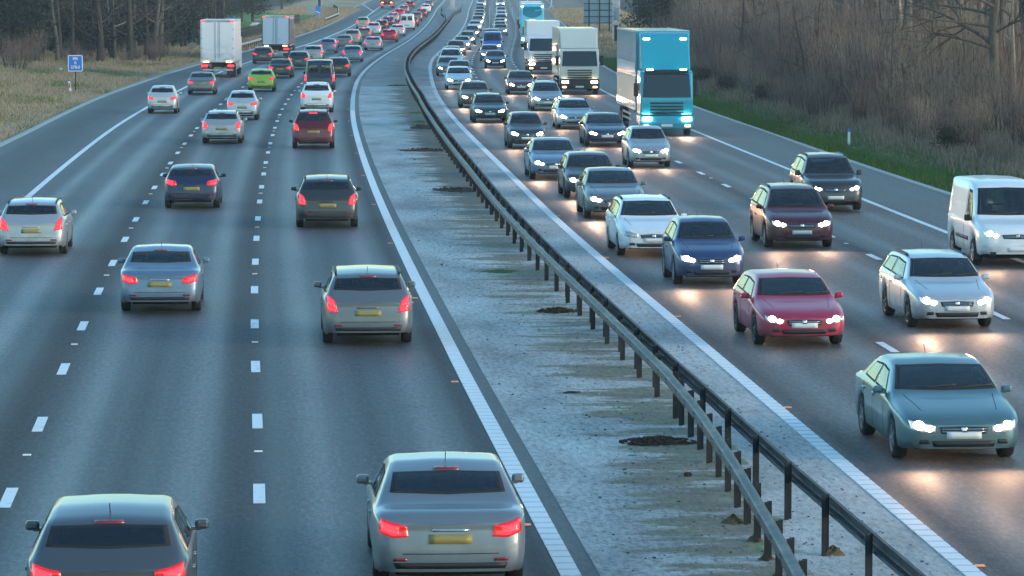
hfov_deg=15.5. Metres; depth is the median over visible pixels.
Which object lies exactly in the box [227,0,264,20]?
evergreen tree
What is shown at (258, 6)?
evergreen tree
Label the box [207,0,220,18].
bare tree
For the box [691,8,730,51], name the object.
bare shrub
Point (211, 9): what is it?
bare tree
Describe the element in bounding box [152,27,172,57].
bare shrub
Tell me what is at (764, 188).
side window
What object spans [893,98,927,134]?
bare shrub
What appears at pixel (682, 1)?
evergreen tree
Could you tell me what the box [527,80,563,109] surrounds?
people carrier
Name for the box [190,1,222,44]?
bare tree
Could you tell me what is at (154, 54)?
bare shrub
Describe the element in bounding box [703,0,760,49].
bare shrub
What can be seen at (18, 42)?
bare shrub
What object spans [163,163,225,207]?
hatchback car
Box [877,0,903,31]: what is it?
slender tree
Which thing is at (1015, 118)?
bare shrub
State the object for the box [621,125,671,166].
hatchback car
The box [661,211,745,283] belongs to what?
hatchback car
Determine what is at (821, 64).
bare shrub
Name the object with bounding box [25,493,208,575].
car
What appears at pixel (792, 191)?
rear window
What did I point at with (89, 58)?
bare shrub
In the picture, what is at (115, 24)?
bare tree
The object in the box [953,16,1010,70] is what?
bare shrub
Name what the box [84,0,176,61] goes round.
bare tree
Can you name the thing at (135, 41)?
bare tree
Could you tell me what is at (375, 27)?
people carrier
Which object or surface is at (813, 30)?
bare shrub
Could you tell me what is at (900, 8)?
slender tree
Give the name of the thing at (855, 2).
bare shrub
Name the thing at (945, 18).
bare shrub
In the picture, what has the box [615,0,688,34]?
evergreen tree
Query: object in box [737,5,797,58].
bare shrub
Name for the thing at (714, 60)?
bare shrub
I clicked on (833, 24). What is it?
bare shrub
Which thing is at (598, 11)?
direction sign
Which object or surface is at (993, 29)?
bare tree
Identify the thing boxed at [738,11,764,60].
young tree
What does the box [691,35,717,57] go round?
bare shrub
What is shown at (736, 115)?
short green grass
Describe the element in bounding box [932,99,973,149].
bare shrub
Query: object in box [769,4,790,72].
young tree
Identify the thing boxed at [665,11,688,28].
bare shrub
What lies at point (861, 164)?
kerb
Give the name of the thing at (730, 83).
bramble clump
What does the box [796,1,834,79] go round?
young tree
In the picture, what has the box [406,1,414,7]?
hatchback car
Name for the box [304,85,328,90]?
rear window
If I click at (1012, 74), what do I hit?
bare shrub
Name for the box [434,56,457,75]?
saloon car
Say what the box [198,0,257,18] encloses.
bare tree
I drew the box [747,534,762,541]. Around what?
earth clod
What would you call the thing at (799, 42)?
young tree
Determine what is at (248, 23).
field
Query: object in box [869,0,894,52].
young tree
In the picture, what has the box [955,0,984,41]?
slender tree
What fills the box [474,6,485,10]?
hatchback car
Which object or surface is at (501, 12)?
hatchback car
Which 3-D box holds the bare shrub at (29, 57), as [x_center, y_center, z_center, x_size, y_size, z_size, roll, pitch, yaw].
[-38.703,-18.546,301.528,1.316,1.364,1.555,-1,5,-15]
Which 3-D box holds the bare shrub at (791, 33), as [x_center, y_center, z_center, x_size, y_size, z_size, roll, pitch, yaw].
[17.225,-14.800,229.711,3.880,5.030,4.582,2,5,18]
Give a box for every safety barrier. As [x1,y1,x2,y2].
[242,37,261,50]
[325,4,338,20]
[404,5,806,575]
[407,5,925,575]
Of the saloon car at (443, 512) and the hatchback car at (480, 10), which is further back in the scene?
the hatchback car at (480, 10)
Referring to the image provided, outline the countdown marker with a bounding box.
[315,6,319,18]
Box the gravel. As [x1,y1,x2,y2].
[377,151,937,575]
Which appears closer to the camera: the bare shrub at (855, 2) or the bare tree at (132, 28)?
the bare shrub at (855, 2)
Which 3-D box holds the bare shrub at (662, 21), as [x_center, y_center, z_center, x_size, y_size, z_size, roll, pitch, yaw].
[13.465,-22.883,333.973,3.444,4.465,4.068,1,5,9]
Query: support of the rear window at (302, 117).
in the people carrier at (313, 126)
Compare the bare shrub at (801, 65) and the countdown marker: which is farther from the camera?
the countdown marker
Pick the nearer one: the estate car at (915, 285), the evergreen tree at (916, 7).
the estate car at (915, 285)
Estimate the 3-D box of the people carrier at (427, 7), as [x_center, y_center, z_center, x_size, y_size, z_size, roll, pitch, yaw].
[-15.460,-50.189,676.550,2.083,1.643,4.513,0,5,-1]
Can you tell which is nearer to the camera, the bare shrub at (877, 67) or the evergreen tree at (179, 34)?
the bare shrub at (877, 67)
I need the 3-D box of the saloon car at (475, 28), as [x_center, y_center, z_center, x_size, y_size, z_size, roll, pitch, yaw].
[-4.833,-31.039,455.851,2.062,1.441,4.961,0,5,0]
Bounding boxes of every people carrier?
[289,109,337,147]
[298,82,335,111]
[344,29,362,44]
[356,17,370,28]
[366,22,381,34]
[420,4,431,12]
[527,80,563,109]
[749,181,833,246]
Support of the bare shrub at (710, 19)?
on the ground at (352, 4)
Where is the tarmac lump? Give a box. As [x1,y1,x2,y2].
[684,472,691,476]
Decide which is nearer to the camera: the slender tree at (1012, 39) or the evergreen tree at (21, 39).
the slender tree at (1012, 39)
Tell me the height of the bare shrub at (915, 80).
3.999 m
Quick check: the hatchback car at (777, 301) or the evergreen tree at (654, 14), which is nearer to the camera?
the hatchback car at (777, 301)
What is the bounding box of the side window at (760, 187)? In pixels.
[752,187,763,202]
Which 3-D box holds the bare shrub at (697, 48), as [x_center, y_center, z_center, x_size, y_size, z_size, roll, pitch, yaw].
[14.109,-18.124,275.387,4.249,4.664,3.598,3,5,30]
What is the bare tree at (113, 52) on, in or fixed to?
on the ground at (352, 4)
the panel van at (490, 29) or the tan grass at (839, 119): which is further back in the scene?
the panel van at (490, 29)
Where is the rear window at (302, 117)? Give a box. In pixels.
[297,114,328,120]
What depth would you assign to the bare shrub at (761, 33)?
247.49 m
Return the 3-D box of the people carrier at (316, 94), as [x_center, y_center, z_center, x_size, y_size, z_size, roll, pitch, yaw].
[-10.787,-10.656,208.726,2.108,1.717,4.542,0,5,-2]
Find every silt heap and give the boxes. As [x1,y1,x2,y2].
[397,148,445,151]
[410,124,429,129]
[433,186,472,192]
[536,307,576,313]
[619,435,696,445]
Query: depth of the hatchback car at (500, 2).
750.30 m
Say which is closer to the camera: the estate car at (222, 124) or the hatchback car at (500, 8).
the estate car at (222, 124)
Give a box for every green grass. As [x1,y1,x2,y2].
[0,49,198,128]
[599,57,1023,191]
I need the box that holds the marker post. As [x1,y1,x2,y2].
[848,129,850,143]
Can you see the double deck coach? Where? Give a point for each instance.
(531, 11)
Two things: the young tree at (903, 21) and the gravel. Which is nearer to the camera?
the gravel
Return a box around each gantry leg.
[317,0,321,6]
[612,0,619,41]
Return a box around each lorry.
[200,18,241,76]
[261,15,294,57]
[380,0,394,7]
[517,1,541,30]
[524,20,559,73]
[552,26,603,93]
[617,27,698,134]
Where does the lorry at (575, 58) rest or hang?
on the carriageway at (962, 510)
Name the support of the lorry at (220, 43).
on the carriageway at (252, 416)
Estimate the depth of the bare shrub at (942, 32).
195.39 m
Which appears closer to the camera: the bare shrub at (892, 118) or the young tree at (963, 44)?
the bare shrub at (892, 118)
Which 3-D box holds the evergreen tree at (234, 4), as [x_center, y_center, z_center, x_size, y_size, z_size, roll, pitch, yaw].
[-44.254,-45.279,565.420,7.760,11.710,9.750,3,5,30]
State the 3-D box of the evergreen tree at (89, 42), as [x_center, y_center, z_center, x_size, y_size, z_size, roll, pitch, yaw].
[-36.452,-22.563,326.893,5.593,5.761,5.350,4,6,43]
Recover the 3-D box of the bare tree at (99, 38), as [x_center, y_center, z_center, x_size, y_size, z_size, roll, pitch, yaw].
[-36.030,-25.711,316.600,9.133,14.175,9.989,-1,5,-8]
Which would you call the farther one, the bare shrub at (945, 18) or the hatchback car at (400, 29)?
the hatchback car at (400, 29)
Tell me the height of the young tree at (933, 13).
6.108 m
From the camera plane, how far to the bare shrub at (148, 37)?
332.27 m
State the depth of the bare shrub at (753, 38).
243.01 m
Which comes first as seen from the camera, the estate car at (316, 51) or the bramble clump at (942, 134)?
the bramble clump at (942, 134)
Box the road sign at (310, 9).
[307,5,313,13]
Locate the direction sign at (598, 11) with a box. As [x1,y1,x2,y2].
[584,0,611,31]
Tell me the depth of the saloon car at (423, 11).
628.25 m
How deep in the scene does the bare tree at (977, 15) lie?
242.25 m
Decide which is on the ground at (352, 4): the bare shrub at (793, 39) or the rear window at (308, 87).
the bare shrub at (793, 39)
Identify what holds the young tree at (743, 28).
on the ground at (352, 4)
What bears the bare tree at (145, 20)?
on the ground at (352, 4)
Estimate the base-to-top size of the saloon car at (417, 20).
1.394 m
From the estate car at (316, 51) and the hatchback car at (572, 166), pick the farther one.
the estate car at (316, 51)
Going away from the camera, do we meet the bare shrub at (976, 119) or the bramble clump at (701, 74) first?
the bare shrub at (976, 119)
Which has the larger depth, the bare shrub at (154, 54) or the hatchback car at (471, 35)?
the hatchback car at (471, 35)
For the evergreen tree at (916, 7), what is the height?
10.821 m
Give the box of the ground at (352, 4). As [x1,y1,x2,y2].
[0,0,1023,190]
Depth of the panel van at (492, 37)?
362.88 m
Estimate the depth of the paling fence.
452.64 m
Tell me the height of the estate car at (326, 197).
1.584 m
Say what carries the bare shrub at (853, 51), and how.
on the ground at (352, 4)
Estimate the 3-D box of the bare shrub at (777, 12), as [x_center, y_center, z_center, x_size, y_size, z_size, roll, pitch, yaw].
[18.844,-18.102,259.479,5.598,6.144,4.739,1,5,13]
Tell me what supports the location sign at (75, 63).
on the ground at (352, 4)
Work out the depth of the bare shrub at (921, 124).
159.94 m
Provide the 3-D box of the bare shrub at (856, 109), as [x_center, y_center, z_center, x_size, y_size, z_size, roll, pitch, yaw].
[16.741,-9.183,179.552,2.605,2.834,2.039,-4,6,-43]
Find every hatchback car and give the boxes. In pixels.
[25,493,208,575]
[147,85,181,112]
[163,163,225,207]
[225,89,261,119]
[247,68,277,91]
[252,46,275,62]
[287,51,312,66]
[319,38,338,52]
[330,57,352,75]
[358,27,372,37]
[376,19,389,28]
[381,29,398,41]
[390,24,406,35]
[394,8,404,15]
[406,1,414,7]
[412,12,422,20]
[443,66,473,88]
[445,40,466,55]
[445,46,462,53]
[456,80,492,107]
[458,31,476,44]
[471,15,484,25]
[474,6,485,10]
[475,9,485,14]
[478,44,500,60]
[492,18,506,23]
[492,21,507,26]
[495,7,506,11]
[495,10,507,15]
[496,0,504,4]
[503,111,546,147]
[557,148,619,197]
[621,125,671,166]
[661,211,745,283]
[733,262,843,343]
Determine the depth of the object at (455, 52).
302.69 m
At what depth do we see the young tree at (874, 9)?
225.07 m
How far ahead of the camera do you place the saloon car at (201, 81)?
238.38 m
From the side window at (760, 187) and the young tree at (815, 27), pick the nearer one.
the side window at (760, 187)
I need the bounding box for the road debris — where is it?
[563,391,579,393]
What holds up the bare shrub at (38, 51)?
on the ground at (352, 4)
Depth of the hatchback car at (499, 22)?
494.36 m
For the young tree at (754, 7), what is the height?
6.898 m
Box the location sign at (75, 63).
[68,55,82,89]
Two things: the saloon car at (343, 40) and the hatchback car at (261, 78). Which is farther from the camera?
the saloon car at (343, 40)
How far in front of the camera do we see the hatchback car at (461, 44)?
357.22 m
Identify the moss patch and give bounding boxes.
[480,269,514,273]
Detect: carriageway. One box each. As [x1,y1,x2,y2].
[0,0,599,575]
[428,0,1023,575]
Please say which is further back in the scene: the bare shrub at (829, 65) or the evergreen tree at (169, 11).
the evergreen tree at (169, 11)
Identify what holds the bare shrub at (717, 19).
on the ground at (352, 4)
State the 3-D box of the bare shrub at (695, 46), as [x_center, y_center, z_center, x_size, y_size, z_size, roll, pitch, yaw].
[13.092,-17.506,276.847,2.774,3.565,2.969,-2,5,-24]
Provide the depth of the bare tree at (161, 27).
362.25 m
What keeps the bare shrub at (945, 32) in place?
on the ground at (352, 4)
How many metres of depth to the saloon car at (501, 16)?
560.23 m
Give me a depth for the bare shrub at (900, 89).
186.70 m
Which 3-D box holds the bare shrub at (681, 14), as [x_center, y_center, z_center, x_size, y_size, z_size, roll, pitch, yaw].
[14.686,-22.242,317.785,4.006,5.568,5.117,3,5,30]
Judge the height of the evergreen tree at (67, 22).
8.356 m
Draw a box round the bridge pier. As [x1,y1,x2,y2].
[448,0,456,9]
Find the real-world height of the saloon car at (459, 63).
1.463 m
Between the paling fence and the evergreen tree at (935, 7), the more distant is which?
the paling fence
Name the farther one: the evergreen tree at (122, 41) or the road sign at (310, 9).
the road sign at (310, 9)
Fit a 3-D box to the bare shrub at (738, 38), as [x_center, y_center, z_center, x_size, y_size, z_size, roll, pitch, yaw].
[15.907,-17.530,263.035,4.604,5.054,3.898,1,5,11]
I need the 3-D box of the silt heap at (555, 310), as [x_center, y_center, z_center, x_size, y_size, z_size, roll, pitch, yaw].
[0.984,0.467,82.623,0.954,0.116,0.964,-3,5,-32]
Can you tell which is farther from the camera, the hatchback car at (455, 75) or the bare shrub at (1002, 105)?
the hatchback car at (455, 75)
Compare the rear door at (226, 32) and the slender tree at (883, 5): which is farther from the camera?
the rear door at (226, 32)
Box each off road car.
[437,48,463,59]
[789,151,861,209]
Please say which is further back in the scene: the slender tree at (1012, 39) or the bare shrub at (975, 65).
the bare shrub at (975, 65)
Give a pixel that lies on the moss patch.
(502, 271)
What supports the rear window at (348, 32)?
in the people carrier at (356, 34)
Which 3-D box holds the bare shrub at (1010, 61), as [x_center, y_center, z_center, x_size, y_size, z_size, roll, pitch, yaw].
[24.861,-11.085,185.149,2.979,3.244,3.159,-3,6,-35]
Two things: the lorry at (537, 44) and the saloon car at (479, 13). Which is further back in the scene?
the saloon car at (479, 13)
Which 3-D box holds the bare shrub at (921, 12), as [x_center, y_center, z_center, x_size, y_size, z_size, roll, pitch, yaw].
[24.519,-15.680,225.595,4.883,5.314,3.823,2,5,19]
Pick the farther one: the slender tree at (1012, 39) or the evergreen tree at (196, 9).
the evergreen tree at (196, 9)
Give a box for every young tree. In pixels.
[686,0,712,48]
[723,1,756,62]
[726,0,780,72]
[727,7,753,59]
[729,0,779,56]
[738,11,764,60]
[763,8,814,78]
[765,0,789,18]
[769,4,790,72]
[773,1,823,84]
[775,0,826,49]
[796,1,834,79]
[799,8,825,61]
[853,0,889,37]
[862,9,920,110]
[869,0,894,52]
[876,0,911,70]
[883,0,966,89]
[887,0,912,54]
[906,1,978,52]
[945,0,984,96]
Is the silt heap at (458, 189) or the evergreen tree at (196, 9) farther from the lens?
the evergreen tree at (196, 9)
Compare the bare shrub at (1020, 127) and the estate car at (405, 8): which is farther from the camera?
the estate car at (405, 8)
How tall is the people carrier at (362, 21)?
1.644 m
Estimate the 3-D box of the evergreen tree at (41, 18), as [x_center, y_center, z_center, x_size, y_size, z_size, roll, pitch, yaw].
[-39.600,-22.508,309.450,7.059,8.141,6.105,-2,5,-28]
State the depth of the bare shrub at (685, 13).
301.38 m
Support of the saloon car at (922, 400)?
on the carriageway at (962, 510)
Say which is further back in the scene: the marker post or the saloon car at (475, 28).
the saloon car at (475, 28)
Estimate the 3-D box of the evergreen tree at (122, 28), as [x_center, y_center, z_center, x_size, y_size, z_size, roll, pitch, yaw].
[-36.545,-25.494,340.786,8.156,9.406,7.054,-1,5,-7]
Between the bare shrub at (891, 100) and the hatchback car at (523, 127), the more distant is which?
the bare shrub at (891, 100)
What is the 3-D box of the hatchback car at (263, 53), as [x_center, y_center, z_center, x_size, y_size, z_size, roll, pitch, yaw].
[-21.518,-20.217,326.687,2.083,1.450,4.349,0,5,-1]
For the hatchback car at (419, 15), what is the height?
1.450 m
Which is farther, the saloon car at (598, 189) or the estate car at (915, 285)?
the saloon car at (598, 189)
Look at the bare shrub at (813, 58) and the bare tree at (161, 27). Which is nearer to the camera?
the bare shrub at (813, 58)
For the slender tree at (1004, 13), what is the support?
on the ground at (352, 4)
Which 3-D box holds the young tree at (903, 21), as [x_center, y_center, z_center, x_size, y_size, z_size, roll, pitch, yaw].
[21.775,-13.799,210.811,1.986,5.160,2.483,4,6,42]
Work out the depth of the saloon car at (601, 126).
164.91 m
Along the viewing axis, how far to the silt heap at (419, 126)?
184.97 m
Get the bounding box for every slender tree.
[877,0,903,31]
[881,0,885,15]
[884,0,912,54]
[896,0,903,47]
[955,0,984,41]
[963,0,968,21]
[984,5,987,41]
[998,0,1006,47]
[998,0,1016,94]
[999,0,1002,64]
[1006,2,1010,45]
[1019,0,1023,31]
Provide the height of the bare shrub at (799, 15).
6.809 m
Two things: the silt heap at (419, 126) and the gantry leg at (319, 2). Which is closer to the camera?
the silt heap at (419, 126)
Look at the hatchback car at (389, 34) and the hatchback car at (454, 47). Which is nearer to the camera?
the hatchback car at (454, 47)
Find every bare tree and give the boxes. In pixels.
[33,2,71,51]
[47,0,80,60]
[47,0,120,53]
[48,0,130,61]
[55,0,91,59]
[62,0,106,54]
[75,0,141,39]
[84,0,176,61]
[86,0,161,53]
[100,0,125,58]
[100,0,138,57]
[102,1,132,57]
[120,0,150,58]
[125,0,214,55]
[133,0,148,53]
[135,0,172,54]
[138,0,201,47]
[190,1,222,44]
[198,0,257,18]
[200,0,234,19]
[205,0,229,18]
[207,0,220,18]
[842,0,1023,106]
[967,0,1023,69]
[971,0,990,37]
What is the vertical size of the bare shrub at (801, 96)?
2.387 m
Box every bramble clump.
[690,65,698,74]
[693,65,714,82]
[710,74,733,90]
[722,74,744,90]
[745,81,779,103]
[888,99,924,123]
[923,119,980,150]
[934,94,989,128]
[952,113,995,136]
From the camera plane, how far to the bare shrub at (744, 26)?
274.72 m
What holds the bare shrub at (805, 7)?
on the ground at (352, 4)
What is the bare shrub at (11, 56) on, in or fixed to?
on the ground at (352, 4)
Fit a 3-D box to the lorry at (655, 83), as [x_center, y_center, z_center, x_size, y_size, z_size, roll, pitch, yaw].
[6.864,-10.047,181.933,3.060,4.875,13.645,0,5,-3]
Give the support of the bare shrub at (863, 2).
on the ground at (352, 4)
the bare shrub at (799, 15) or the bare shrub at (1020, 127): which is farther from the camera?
the bare shrub at (799, 15)
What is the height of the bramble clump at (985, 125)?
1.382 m
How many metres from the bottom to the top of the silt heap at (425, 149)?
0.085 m
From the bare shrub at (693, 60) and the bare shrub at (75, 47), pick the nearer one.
the bare shrub at (693, 60)
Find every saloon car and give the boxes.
[118,241,209,310]
[187,72,218,93]
[268,58,295,77]
[335,35,354,47]
[356,451,524,575]
[364,36,383,49]
[383,16,395,24]
[387,12,399,21]
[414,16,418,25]
[416,8,426,16]
[423,1,433,7]
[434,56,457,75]
[445,60,472,72]
[454,36,471,49]
[464,25,479,36]
[467,20,482,30]
[473,12,484,21]
[475,3,485,7]
[483,50,507,67]
[492,24,508,34]
[494,14,507,23]
[504,68,536,93]
[524,134,580,178]
[576,164,645,217]
[579,111,628,145]
[854,344,1017,456]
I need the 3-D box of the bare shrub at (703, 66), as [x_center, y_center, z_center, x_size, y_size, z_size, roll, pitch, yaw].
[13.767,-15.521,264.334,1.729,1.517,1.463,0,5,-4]
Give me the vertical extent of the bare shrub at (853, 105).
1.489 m
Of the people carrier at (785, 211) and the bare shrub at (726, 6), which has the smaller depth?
the people carrier at (785, 211)
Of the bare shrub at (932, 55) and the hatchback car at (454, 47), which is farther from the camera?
the hatchback car at (454, 47)
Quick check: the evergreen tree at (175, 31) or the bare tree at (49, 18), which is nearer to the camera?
the bare tree at (49, 18)
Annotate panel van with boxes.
[303,59,336,90]
[399,14,415,29]
[480,28,499,46]
[480,31,503,49]
[947,175,1023,263]
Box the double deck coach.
[518,3,543,46]
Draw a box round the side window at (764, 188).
[757,188,767,207]
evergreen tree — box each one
[0,0,56,58]
[0,0,70,59]
[2,13,49,52]
[39,0,70,52]
[41,0,74,53]
[50,0,74,51]
[61,0,121,57]
[67,0,152,53]
[104,0,149,51]
[126,0,152,45]
[137,0,183,44]
[137,0,187,44]
[138,0,189,44]
[172,0,199,47]
[178,0,211,45]
[209,0,234,18]
[219,0,240,18]
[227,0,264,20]
[229,0,276,20]
[269,0,300,8]
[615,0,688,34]
[628,2,673,27]
[643,0,697,27]
[870,0,954,18]
[889,0,975,23]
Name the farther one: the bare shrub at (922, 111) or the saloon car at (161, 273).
the bare shrub at (922, 111)
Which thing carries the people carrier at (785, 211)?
on the carriageway at (962, 510)
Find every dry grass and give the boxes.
[0,48,200,141]
[93,5,361,57]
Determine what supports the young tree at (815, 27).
on the ground at (352, 4)
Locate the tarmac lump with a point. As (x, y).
(686, 474)
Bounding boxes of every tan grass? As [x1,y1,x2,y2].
[545,7,670,57]
[614,52,1023,178]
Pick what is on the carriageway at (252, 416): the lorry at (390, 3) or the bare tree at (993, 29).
the lorry at (390, 3)
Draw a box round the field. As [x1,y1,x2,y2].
[183,12,315,40]
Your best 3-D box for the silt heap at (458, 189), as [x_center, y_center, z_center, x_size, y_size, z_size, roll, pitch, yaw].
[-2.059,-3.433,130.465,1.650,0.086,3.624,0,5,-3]
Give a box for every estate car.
[0,197,76,253]
[201,110,246,142]
[291,174,361,226]
[302,45,325,58]
[314,264,414,341]
[341,45,364,61]
[398,5,409,12]
[468,93,508,121]
[551,97,594,128]
[605,192,686,254]
[879,245,993,326]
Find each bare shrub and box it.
[0,32,40,69]
[0,35,27,63]
[20,25,46,60]
[22,52,36,62]
[23,24,52,62]
[58,37,85,61]
[64,38,83,54]
[80,46,97,62]
[116,41,133,59]
[117,50,128,60]
[140,29,162,59]
[146,34,162,59]
[147,41,166,61]
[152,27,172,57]
[648,7,676,27]
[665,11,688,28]
[667,2,703,28]
[668,0,707,38]
[669,0,715,28]
[670,0,723,49]
[675,0,728,30]
[678,12,727,65]
[686,2,732,53]
[689,30,700,58]
[689,30,707,63]
[690,55,702,68]
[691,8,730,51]
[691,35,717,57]
[691,51,711,68]
[695,0,738,51]
[697,1,755,54]
[697,60,712,70]
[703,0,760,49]
[704,41,739,80]
[705,9,764,59]
[712,1,767,60]
[717,0,767,40]
[717,57,749,80]
[725,50,764,89]
[727,4,767,49]
[733,61,766,93]
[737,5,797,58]
[738,15,773,64]
[743,9,799,69]
[746,11,810,67]
[749,0,812,48]
[751,0,805,25]
[756,25,812,76]
[760,5,821,74]
[761,30,808,89]
[762,0,841,42]
[762,4,838,83]
[766,7,829,72]
[772,0,818,21]
[772,0,824,28]
[776,41,822,84]
[779,0,838,32]
[787,3,839,61]
[787,69,827,110]
[796,43,835,83]
[797,0,885,85]
[797,22,852,84]
[799,59,843,113]
[800,20,850,81]
[801,76,844,115]
[812,31,869,91]
[817,1,893,98]
[822,12,887,74]
[828,83,855,109]
[830,0,890,22]
[830,18,878,89]
[831,30,914,103]
[836,24,900,84]
[838,0,892,33]
[840,94,870,117]
[844,72,879,122]
[848,20,912,93]
[854,14,933,93]
[859,35,909,107]
[862,68,918,130]
[876,41,948,111]
[877,0,928,44]
[880,42,934,104]
[881,107,906,129]
[886,0,951,43]
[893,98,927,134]
[896,21,967,103]
[899,17,953,85]
[903,92,944,143]
[905,0,988,86]
[907,91,940,127]
[911,0,976,56]
[916,12,972,70]
[917,4,1001,103]
[926,0,1009,96]
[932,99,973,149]
[937,99,965,131]
[939,23,1004,96]
[948,97,988,151]
[952,84,999,129]
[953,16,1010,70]
[960,100,992,140]
[966,13,1020,80]
[976,51,1023,133]
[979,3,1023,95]
[986,33,1023,91]
[992,71,1023,145]
[993,77,1023,144]
[995,57,1023,134]
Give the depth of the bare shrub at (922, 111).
168.22 m
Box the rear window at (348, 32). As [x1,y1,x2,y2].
[346,31,357,33]
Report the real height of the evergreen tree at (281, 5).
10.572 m
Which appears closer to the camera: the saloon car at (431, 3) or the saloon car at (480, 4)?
the saloon car at (480, 4)
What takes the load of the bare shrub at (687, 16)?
on the ground at (352, 4)
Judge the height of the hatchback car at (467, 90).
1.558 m
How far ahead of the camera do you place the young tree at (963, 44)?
181.85 m
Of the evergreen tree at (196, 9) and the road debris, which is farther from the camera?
the evergreen tree at (196, 9)
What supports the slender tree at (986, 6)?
on the ground at (352, 4)
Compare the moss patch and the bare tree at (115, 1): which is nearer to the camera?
the moss patch
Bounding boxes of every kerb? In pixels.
[0,0,370,146]
[546,0,950,195]
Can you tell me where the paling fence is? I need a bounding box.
[241,14,300,38]
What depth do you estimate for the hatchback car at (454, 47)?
323.88 m
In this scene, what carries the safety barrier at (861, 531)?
on the central reserve
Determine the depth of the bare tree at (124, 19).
339.63 m
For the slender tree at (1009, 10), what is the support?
on the ground at (352, 4)
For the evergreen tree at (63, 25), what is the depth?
328.96 m
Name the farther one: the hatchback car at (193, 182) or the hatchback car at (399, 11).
the hatchback car at (399, 11)
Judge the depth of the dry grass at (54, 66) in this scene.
263.17 m
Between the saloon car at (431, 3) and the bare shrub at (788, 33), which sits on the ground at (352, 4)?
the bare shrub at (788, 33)
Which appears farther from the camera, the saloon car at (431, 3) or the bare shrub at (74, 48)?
the saloon car at (431, 3)
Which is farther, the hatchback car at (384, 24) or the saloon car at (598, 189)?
the hatchback car at (384, 24)
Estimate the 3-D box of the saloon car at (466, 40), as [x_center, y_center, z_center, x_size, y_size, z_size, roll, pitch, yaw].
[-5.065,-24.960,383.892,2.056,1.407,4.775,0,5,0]
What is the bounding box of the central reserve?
[359,0,964,575]
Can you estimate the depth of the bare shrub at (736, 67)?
230.38 m
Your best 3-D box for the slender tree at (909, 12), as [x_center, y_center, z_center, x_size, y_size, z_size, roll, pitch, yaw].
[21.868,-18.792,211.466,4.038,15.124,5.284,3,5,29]
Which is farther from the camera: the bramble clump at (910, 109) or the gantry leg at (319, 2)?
the gantry leg at (319, 2)
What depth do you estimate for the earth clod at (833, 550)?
47.65 m
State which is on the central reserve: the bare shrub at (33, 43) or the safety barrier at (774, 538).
the safety barrier at (774, 538)
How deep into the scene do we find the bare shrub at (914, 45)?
200.51 m
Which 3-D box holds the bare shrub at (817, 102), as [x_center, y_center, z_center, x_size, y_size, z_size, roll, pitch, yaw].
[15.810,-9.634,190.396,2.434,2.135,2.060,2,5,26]
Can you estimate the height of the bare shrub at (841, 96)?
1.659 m
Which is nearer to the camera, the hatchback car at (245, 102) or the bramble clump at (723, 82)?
the hatchback car at (245, 102)
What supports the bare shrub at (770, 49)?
on the ground at (352, 4)
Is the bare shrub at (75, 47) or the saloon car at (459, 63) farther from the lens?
the bare shrub at (75, 47)
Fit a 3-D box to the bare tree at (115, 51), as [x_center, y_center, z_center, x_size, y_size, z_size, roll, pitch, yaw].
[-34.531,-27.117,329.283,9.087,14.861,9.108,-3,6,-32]
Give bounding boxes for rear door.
[201,22,216,59]
[218,22,233,59]
[263,18,274,43]
[276,18,288,43]
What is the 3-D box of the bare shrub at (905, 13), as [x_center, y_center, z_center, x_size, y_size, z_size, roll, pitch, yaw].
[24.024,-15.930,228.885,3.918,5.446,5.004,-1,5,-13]
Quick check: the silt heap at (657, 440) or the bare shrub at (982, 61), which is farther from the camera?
the bare shrub at (982, 61)
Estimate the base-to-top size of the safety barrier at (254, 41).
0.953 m
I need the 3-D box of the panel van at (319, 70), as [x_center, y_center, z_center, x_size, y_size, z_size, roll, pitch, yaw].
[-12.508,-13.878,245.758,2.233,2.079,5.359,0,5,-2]
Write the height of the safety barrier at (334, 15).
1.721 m
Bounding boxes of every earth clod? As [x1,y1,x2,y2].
[720,513,742,524]
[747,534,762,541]
[758,553,774,560]
[826,545,845,555]

